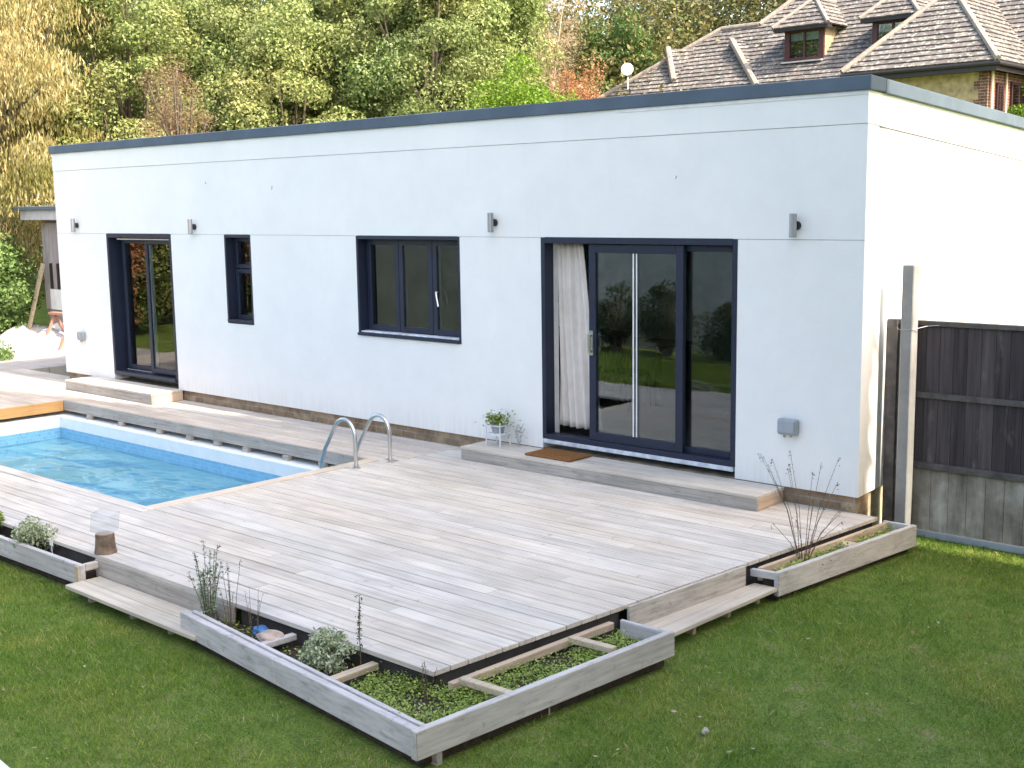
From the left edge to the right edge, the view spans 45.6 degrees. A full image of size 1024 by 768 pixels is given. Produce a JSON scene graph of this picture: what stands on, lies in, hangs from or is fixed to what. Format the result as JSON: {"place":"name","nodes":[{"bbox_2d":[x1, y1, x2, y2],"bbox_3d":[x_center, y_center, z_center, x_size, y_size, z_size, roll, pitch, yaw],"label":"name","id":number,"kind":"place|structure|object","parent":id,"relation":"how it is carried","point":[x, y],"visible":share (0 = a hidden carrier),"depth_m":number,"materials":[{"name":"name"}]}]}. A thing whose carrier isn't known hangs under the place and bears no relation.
{"place":"outdoors","nodes":[
{"label":"outdoors","id":0,"kind":"place"},
{"bbox_2d":[0,325,69,375],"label":"patio","id":1,"kind":"structure","parent":0,"point":[54,362],"depth_m":22.35,"materials":[{"name":"white concrete"}]},
{"bbox_2d":[0,323,64,351],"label":"tarpaulin","id":2,"kind":"object","parent":1,"relation":"on","point":[34,337],"visible":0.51,"depth_m":24.80,"materials":[{"name":"white plastic"}]},
{"bbox_2d":[27,263,44,329],"bbox_3d":[-10.179,-1.629,25.930,0.573,1.871,0.103,-5,9,-24],"label":"prop pole","id":3,"kind":"object","parent":1,"relation":"on","point":[36,294],"visible":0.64,"depth_m":25.90,"materials":[{"name":"brown wood"}]},
{"bbox_2d":[45,311,64,349],"bbox_3d":[-9.001,-1.076,24.533,1.000,0.711,0.695,7,11,42],"label":"trestle","id":4,"kind":"object","parent":1,"relation":"on","point":[55,315],"visible":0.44,"depth_m":24.65,"materials":[{"name":"orange wood"}]},
{"bbox_2d":[12,206,62,322],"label":"garden shed","id":5,"kind":"structure","parent":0,"point":[47,214],"depth_m":25.88,"materials":[{"name":"grey wood"}]},
{"bbox_2d":[50,0,775,73],"label":"sky","id":6,"kind":"structure","parent":0,"point":[602,4],"materials":[{"name":"white"}]},
{"bbox_2d":[0,257,1023,767],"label":"ground","id":7,"kind":"structure","parent":0,"point":[298,709],"depth_m":7.31,"materials":[{"name":"green plant"}]},
{"bbox_2d":[0,760,9,767],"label":"white board","id":8,"kind":"object","parent":7,"relation":"on","point":[3,765],"depth_m":6.39,"materials":[{"name":"paint"}]},
{"bbox_2d":[0,340,14,360],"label":"shrub","id":9,"kind":"object","parent":7,"relation":"on","point":[6,354],"visible":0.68,"depth_m":22.68,"materials":[{"name":"green plant"}]},
{"bbox_2d":[0,230,41,331],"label":"shrub","id":10,"kind":"object","parent":7,"relation":"on","point":[8,298],"visible":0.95,"depth_m":25.72,"materials":[{"name":"green plant"}]},
{"bbox_2d":[0,535,98,584],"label":"planter","id":11,"kind":"object","parent":7,"relation":"on","point":[58,568],"visible":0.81,"depth_m":9.85,"materials":[{"name":"grey wood"}]},
{"bbox_2d":[0,511,4,527],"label":"green bush","id":12,"kind":"object","parent":11,"relation":"on","point":[2,518],"visible":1,"depth_m":10.70,"materials":[{"name":"green plant"}]},
{"bbox_2d":[8,516,57,550],"bbox_3d":[-4.014,1.270,10.192,0.539,0.343,0.336,7,11,42],"label":"variegated bush","id":13,"kind":"object","parent":11,"relation":"on","point":[28,532],"visible":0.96,"depth_m":10.14,"materials":[{"name":"green plant"}]},
{"bbox_2d":[49,539,52,552],"bbox_3d":[-3.794,1.351,10.043,0.050,0.140,0.008,7,11,42],"label":"plant tag","id":14,"kind":"object","parent":11,"relation":"on","point":[51,542],"visible":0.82,"depth_m":10.04,"materials":[{"name":"white paint"}]},
{"bbox_2d":[0,0,114,333],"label":"willow tree","id":15,"kind":"object","parent":7,"relation":"on","point":[20,43],"visible":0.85,"depth_m":26.34,"materials":[{"name":"yellow plant"}]},
{"bbox_2d":[14,0,184,182],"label":"tree","id":16,"kind":"object","parent":7,"relation":"on","point":[121,91],"depth_m":33.48,"materials":[{"name":"green plant"}]},
{"bbox_2d":[14,0,235,202],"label":"boundary tree","id":17,"kind":"object","parent":7,"relation":"on","point":[125,35],"visible":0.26,"depth_m":27.71,"materials":[{"name":"green plant"}]},
{"bbox_2d":[65,576,196,643],"bbox_3d":[-2.685,1.664,8.883,1.760,0.124,0.308,7,11,42],"label":"step","id":18,"kind":"object","parent":7,"relation":"on","point":[151,609],"visible":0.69,"depth_m":8.92,"materials":[{"name":"grey wood"}]},
{"bbox_2d":[0,410,334,505],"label":"swimming pool","id":19,"kind":"structure","parent":7,"relation":"in","point":[141,465],"depth_m":15.32,"materials":[{"name":"liquid"}]},
{"bbox_2d":[132,54,221,138],"bbox_3d":[-6.873,-3.684,25.323,1.920,6.264,1.665,-4,9,-19],"label":"dead shrub","id":20,"kind":"object","parent":7,"relation":"on","point":[178,118],"visible":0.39,"depth_m":24.93,"materials":[{"name":"brown plant"}]},
{"bbox_2d":[121,0,285,98],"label":"tree","id":21,"kind":"object","parent":7,"relation":"on","point":[266,1],"depth_m":34.11,"materials":[{"name":"green plant"}]},
{"bbox_2d":[148,0,337,132],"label":"boundary tree","id":22,"kind":"object","parent":7,"relation":"on","point":[218,19],"visible":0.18,"depth_m":28.85,"materials":[{"name":"green plant"}]},
{"bbox_2d":[187,0,366,131],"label":"boundary tree","id":23,"kind":"object","parent":7,"relation":"on","point":[255,102],"visible":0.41,"depth_m":27.49,"materials":[{"name":"green plant"}]},
{"bbox_2d":[269,0,452,123],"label":"boundary tree","id":24,"kind":"object","parent":7,"relation":"on","point":[359,26],"visible":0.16,"depth_m":28.94,"materials":[{"name":"green plant"}]},
{"bbox_2d":[325,0,509,119],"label":"boundary tree","id":25,"kind":"object","parent":7,"relation":"on","point":[394,78],"visible":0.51,"depth_m":27.73,"materials":[{"name":"green plant"}]},
{"bbox_2d":[180,608,674,766],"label":"planter","id":26,"kind":"object","parent":7,"relation":"on","point":[333,696],"visible":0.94,"depth_m":7.21,"materials":[{"name":"grey wood"}]},
{"bbox_2d":[188,539,234,623],"bbox_3d":[-2.090,1.372,8.339,0.505,0.602,0.242,6,10,37],"label":"upright shrub","id":27,"kind":"object","parent":26,"relation":"on","point":[209,610],"visible":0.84,"depth_m":8.34,"materials":[{"name":"green plant"}]},
{"bbox_2d":[219,560,242,628],"bbox_3d":[-1.912,1.431,8.214,0.181,0.500,0.124,4,9,28],"label":"upright shrub","id":28,"kind":"object","parent":26,"relation":"on","point":[230,623],"visible":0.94,"depth_m":8.22,"materials":[{"name":"brown plant"}]},
{"bbox_2d":[245,591,261,639],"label":"bare seedling","id":29,"kind":"object","parent":26,"relation":"on","point":[252,617],"visible":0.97,"depth_m":8.09,"materials":[{"name":"brown plant"}]},
{"bbox_2d":[252,625,267,634],"bbox_3d":[-1.654,1.645,8.098,0.152,0.065,0.100,7,11,42],"label":"crumpled scrap","id":30,"kind":"object","parent":26,"relation":"on","point":[260,629],"visible":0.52,"depth_m":8.09,"materials":[{"name":"blue plastic"}]},
{"bbox_2d":[256,629,284,641],"bbox_3d":[-1.581,1.645,7.931,0.237,0.074,0.152,7,11,42],"label":"stone","id":31,"kind":"object","parent":26,"relation":"on","point":[268,635],"visible":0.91,"depth_m":7.89,"materials":[{"name":"beige stone"}]},
{"bbox_2d":[223,616,354,676],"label":"ground weeds","id":32,"kind":"object","parent":26,"relation":"on","point":[296,649],"visible":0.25,"depth_m":7.87,"materials":[{"name":"green plant"}]},
{"bbox_2d":[297,625,356,674],"bbox_3d":[-1.146,1.668,7.540,0.398,0.288,0.360,7,11,42],"label":"variegated bush","id":33,"kind":"object","parent":26,"relation":"on","point":[322,645],"visible":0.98,"depth_m":7.51,"materials":[{"name":"green plant"}]},
{"bbox_2d":[354,594,362,664],"bbox_3d":[-0.928,1.525,7.424,0.058,0.515,0.060,-3,9,-13],"label":"thin sapling","id":34,"kind":"object","parent":26,"relation":"on","point":[359,629],"visible":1,"depth_m":7.42,"materials":[{"name":"green plant"}]},
{"bbox_2d":[421,661,436,698],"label":"dry stalk","id":35,"kind":"object","parent":26,"relation":"on","point":[423,681],"visible":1,"depth_m":7.06,"materials":[{"name":"brown plant"}]},
{"bbox_2d":[341,628,644,723],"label":"ground weeds","id":36,"kind":"object","parent":26,"relation":"on","point":[590,652],"visible":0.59,"depth_m":7.19,"materials":[{"name":"green plant"}]},
{"bbox_2d":[0,369,877,693],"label":"deck","id":37,"kind":"structure","parent":7,"relation":"on","point":[448,561],"depth_m":9.91,"materials":[{"name":"grey wood"}]},
{"bbox_2d":[94,530,116,554],"bbox_3d":[-3.224,1.256,9.659,0.172,0.161,0.176,7,11,42],"label":"log stump","id":38,"kind":"object","parent":37,"relation":"on","point":[105,543],"visible":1,"depth_m":9.60,"materials":[{"name":"brown wood"}]},
{"bbox_2d":[65,376,182,404],"bbox_3d":[-5.740,0.081,17.941,2.400,0.153,0.515,7,11,42],"label":"door step","id":39,"kind":"object","parent":37,"relation":"on","point":[128,390],"depth_m":17.62,"materials":[{"name":"grey wood"}]},
{"bbox_2d":[319,413,394,468],"bbox_3d":[-1.655,1.117,13.018,0.704,1.620,0.510,7,11,42],"label":"pool ladder","id":40,"kind":"object","parent":37,"relation":"attached to","point":[356,446],"visible":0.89,"depth_m":12.88,"materials":[{"name":"metal"}]},
{"bbox_2d":[460,440,783,510],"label":"step","id":41,"kind":"structure","parent":37,"relation":"on","point":[741,494],"depth_m":11.60,"materials":[{"name":"grey wood"}]},
{"bbox_2d":[485,421,510,447],"bbox_3d":[-0.149,0.524,13.047,0.232,0.260,0.194,7,11,42],"label":"plant stand","id":42,"kind":"object","parent":41,"relation":"on","point":[500,434],"visible":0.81,"depth_m":13.01,"materials":[{"name":"white paint"}]},
{"bbox_2d":[474,409,514,432],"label":"potted plant","id":43,"kind":"object","parent":42,"relation":"on","point":[496,418],"visible":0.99,"depth_m":12.99,"materials":[{"name":"green plant"}]},
{"bbox_2d":[506,420,526,446],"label":"wispy plant","id":44,"kind":"object","parent":41,"relation":"on","point":[518,441],"visible":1,"depth_m":12.94,"materials":[{"name":"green plant"}]},
{"bbox_2d":[525,448,591,461],"bbox_3d":[0.471,0.723,12.441,0.600,0.020,0.365,7,11,42],"label":"doormat","id":45,"kind":"object","parent":41,"relation":"on","point":[558,455],"visible":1,"depth_m":12.40,"materials":[{"name":"brown fabric"}]},
{"bbox_2d":[332,23,557,106],"bbox_3d":[-1.825,-8.267,34.583,6.324,12.506,6.024,-1,8,2],"label":"boundary tree","id":46,"kind":"object","parent":7,"relation":"on","point":[488,80],"visible":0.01,"depth_m":33.86,"materials":[{"name":"green plant"}]},
{"bbox_2d":[402,0,564,112],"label":"boundary tree","id":47,"kind":"object","parent":7,"relation":"on","point":[497,17],"visible":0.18,"depth_m":29.29,"materials":[{"name":"green plant"}]},
{"bbox_2d":[2,548,987,758],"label":"fallen leaves","id":48,"kind":"object","parent":7,"relation":"on","point":[619,748],"visible":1,"depth_m":7.09,"materials":[{"name":"brown plant"}]},
{"bbox_2d":[456,52,580,109],"bbox_3d":[0.246,-3.713,25.219,2.886,6.150,2.648,7,11,42],"label":"bright shrub","id":49,"kind":"object","parent":7,"relation":"on","point":[525,93],"visible":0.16,"depth_m":24.74,"materials":[{"name":"green plant"}]},
{"bbox_2d":[504,0,558,100],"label":"tree","id":50,"kind":"object","parent":7,"relation":"on","point":[535,36],"visible":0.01,"depth_m":37.93,"materials":[{"name":"green plant"}]},
{"bbox_2d":[522,0,557,90],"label":"tree","id":51,"kind":"object","parent":7,"relation":"on","point":[547,50],"depth_m":43.76,"materials":[{"name":"green plant"}]},
{"bbox_2d":[513,0,605,101],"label":"bare tree","id":52,"kind":"object","parent":7,"relation":"on","point":[554,70],"visible":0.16,"depth_m":37.76,"materials":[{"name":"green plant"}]},
{"bbox_2d":[549,56,606,100],"bbox_3d":[1.633,-4.783,30.463,1.879,6.705,2.190,7,11,42],"label":"russet shrub","id":53,"kind":"object","parent":7,"relation":"on","point":[571,85],"visible":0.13,"depth_m":29.95,"materials":[{"name":"orange plant"}]},
{"bbox_2d":[557,7,662,99],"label":"round tree","id":54,"kind":"object","parent":7,"relation":"on","point":[623,32],"visible":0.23,"depth_m":45.21,"materials":[{"name":"green plant"}]},
{"bbox_2d":[643,583,776,635],"bbox_3d":[1.354,1.646,8.610,0.320,0.124,1.480,7,11,42],"label":"step","id":55,"kind":"object","parent":7,"relation":"on","point":[688,620],"visible":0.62,"depth_m":8.58,"materials":[{"name":"grey wood"}]},
{"bbox_2d":[750,520,916,599],"bbox_3d":[2.605,1.400,9.732,1.984,0.230,0.289,-9,11,-43],"label":"planter","id":56,"kind":"object","parent":7,"relation":"on","point":[791,580],"visible":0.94,"depth_m":9.60,"materials":[{"name":"grey wood"}]},
{"bbox_2d":[758,452,869,573],"bbox_3d":[2.231,0.966,9.472,1.055,0.870,0.577,7,11,42],"label":"twiggy shrub","id":57,"kind":"object","parent":56,"relation":"on","point":[810,546],"visible":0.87,"depth_m":9.47,"materials":[{"name":"brown plant"}]},
{"bbox_2d":[770,523,902,570],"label":"ground weeds","id":58,"kind":"object","parent":56,"relation":"on","point":[839,547],"visible":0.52,"depth_m":9.76,"materials":[{"name":"green plant"}]},
{"bbox_2d":[894,264,938,524],"bbox_3d":[3.467,0.172,10.579,0.373,2.410,0.181,7,11,42],"label":"timber post","id":59,"kind":"object","parent":7,"relation":"on","point":[907,379],"visible":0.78,"depth_m":10.53,"materials":[{"name":"grey wood"}]},
{"bbox_2d":[882,318,1023,554],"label":"panel fence","id":60,"kind":"object","parent":7,"relation":"on","point":[968,473],"visible":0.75,"depth_m":10.42,"materials":[{"name":"grey wood"}]},
{"bbox_2d":[1007,86,1023,117],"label":"shrub","id":61,"kind":"object","parent":7,"relation":"on","point":[1018,110],"visible":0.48,"depth_m":30.63,"materials":[{"name":"green plant"}]},
{"bbox_2d":[48,74,1023,525],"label":"flat roof house","id":62,"kind":"structure","parent":0,"point":[358,274],"depth_m":13.09,"materials":[{"name":"white paint"}]},
{"bbox_2d":[70,219,78,231],"bbox_3d":[-6.727,-2.439,18.722,0.080,0.205,0.104,7,11,42],"label":"wall light","id":63,"kind":"object","parent":62,"relation":"attached to","point":[74,225],"visible":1,"depth_m":18.69,"materials":[{"name":"grey metal"}]},
{"bbox_2d":[77,331,84,341],"bbox_3d":[-6.719,-0.733,18.998,0.140,0.160,0.082,7,11,42],"label":"junction box","id":64,"kind":"object","parent":62,"relation":"attached to","point":[80,336],"visible":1,"depth_m":18.95,"materials":[{"name":"grey plastic"}]},
{"bbox_2d":[106,233,178,382],"bbox_3d":[-5.341,-1.144,17.888,1.736,2.121,0.260,7,11,42],"label":"patio door","id":65,"kind":"structure","parent":62,"relation":"in","point":[140,271],"depth_m":18.09,"materials":[{"name":"black glass"}]},
{"bbox_2d":[187,219,195,233],"bbox_3d":[-4.372,-2.144,16.619,0.080,0.205,0.104,7,11,42],"label":"wall light","id":66,"kind":"object","parent":62,"relation":"attached to","point":[191,227],"visible":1,"depth_m":16.58,"materials":[{"name":"grey metal"}]},
{"bbox_2d":[224,234,253,324],"bbox_3d":[-3.546,-1.394,16.196,0.586,1.187,0.240,7,11,42],"label":"narrow window","id":67,"kind":"structure","parent":62,"relation":"in","point":[237,247],"depth_m":16.31,"materials":[{"name":"black glass"}]},
{"bbox_2d":[356,235,461,343],"bbox_3d":[-1.130,-1.114,14.056,1.726,1.189,0.290,7,11,42],"label":"casement window","id":68,"kind":"structure","parent":62,"relation":"in","point":[409,285],"depth_m":14.13,"materials":[{"name":"black glass"}]},
{"bbox_2d":[487,213,497,231],"bbox_3d":[-0.214,-1.709,12.893,0.080,0.205,0.104,7,11,42],"label":"wall light","id":69,"kind":"object","parent":62,"relation":"attached to","point":[491,222],"visible":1,"depth_m":12.86,"materials":[{"name":"grey metal"}]},
{"bbox_2d":[557,243,602,429],"bbox_3d":[0.684,-0.498,12.663,0.590,1.932,0.112,7,11,42],"label":"curtain","id":70,"kind":"object","parent":62,"relation":"hanging from","point":[574,332],"visible":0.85,"depth_m":12.68,"materials":[{"name":"fabric"}]},
{"bbox_2d":[559,329,605,403],"bbox_3d":[0.869,-0.247,15.349,0.455,0.992,0.455,7,11,42],"label":"dining chair","id":71,"kind":"object","parent":62,"relation":"on","point":[600,367],"visible":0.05,"depth_m":15.33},
{"bbox_2d":[600,329,651,412],"bbox_3d":[1.389,-0.186,14.884,0.455,0.992,0.455,7,11,42],"label":"dining chair","id":72,"kind":"object","parent":62,"relation":"on","point":[622,372],"visible":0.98,"depth_m":14.75,"materials":[{"name":"grey wood"}]},
{"bbox_2d":[541,237,737,471],"bbox_3d":[1.226,-0.362,12.001,2.398,2.148,0.255,7,11,42],"label":"sliding door","id":73,"kind":"structure","parent":62,"relation":"in","point":[677,451],"depth_m":12.01,"materials":[{"name":"grey paint"}]},
{"bbox_2d":[598,336,695,406],"bbox_3d":[1.562,-0.185,15.681,1.400,0.750,0.800,7,11,42],"label":"dining table","id":74,"kind":"object","parent":62,"relation":"on","point":[658,345],"visible":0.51,"depth_m":15.41,"materials":[{"name":"grey wood"}]},
{"bbox_2d":[777,418,798,437],"bbox_3d":[2.446,0.395,10.812,0.190,0.170,0.082,7,11,42],"label":"junction box","id":75,"kind":"object","parent":62,"relation":"attached to","point":[787,426],"visible":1,"depth_m":10.77,"materials":[{"name":"grey plastic"}]},
{"bbox_2d":[789,213,800,237],"bbox_3d":[2.437,-1.370,10.527,0.080,0.205,0.104,7,11,42],"label":"wall light","id":76,"kind":"object","parent":62,"relation":"attached to","point":[794,225],"visible":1,"depth_m":10.49,"materials":[{"name":"grey metal"}]},
{"bbox_2d":[701,727,709,734],"bbox_3d":[1.085,1.953,6.843,0.046,0.048,0.045,0,8,3],"label":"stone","id":77,"kind":"object","parent":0,"point":[705,729],"visible":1,"depth_m":6.83,"materials":[{"name":"white stone"}]},
{"bbox_2d":[599,0,1023,113],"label":"tiled house","id":78,"kind":"structure","parent":0,"point":[971,51],"depth_m":35.82,"materials":[{"name":"tile"}]},
{"bbox_2d":[621,63,632,88],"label":"satellite dish","id":79,"kind":"object","parent":78,"relation":"attached to","point":[627,69],"visible":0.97,"depth_m":41.45,"materials":[{"name":"white paint"}]},
{"bbox_2d":[994,83,1003,111],"bbox_3d":[12.554,-7.236,31.412,0.090,1.000,0.450,7,11,42],"label":"window","id":80,"kind":"structure","parent":78,"relation":"in","point":[999,87],"depth_m":31.30,"materials":[{"name":"brown glass"}]},
{"bbox_2d":[1009,81,1023,113],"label":"window","id":81,"kind":"structure","parent":78,"relation":"in","point":[1016,93],"depth_m":32.13,"materials":[{"name":"brown glass"}]},
{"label":"hillside","id":82,"kind":"structure","parent":0,"visible":0},
{"bbox_2d":[10,0,787,298],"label":"woodland","id":83,"kind":"object","parent":82,"relation":"on","point":[652,13],"visible":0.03,"depth_m":44.23,"materials":[{"name":"green plant"}]},
{"bbox_2d":[581,0,764,68],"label":"grey green tree","id":84,"kind":"object","parent":82,"relation":"on","point":[713,12],"visible":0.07,"depth_m":49.45,"materials":[{"name":"green plant"}]},
{"bbox_2d":[697,0,786,38],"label":"grey green tree","id":85,"kind":"object","parent":82,"relation":"on","point":[767,3],"depth_m":49.13,"materials":[{"name":"green plant"}]}
]}

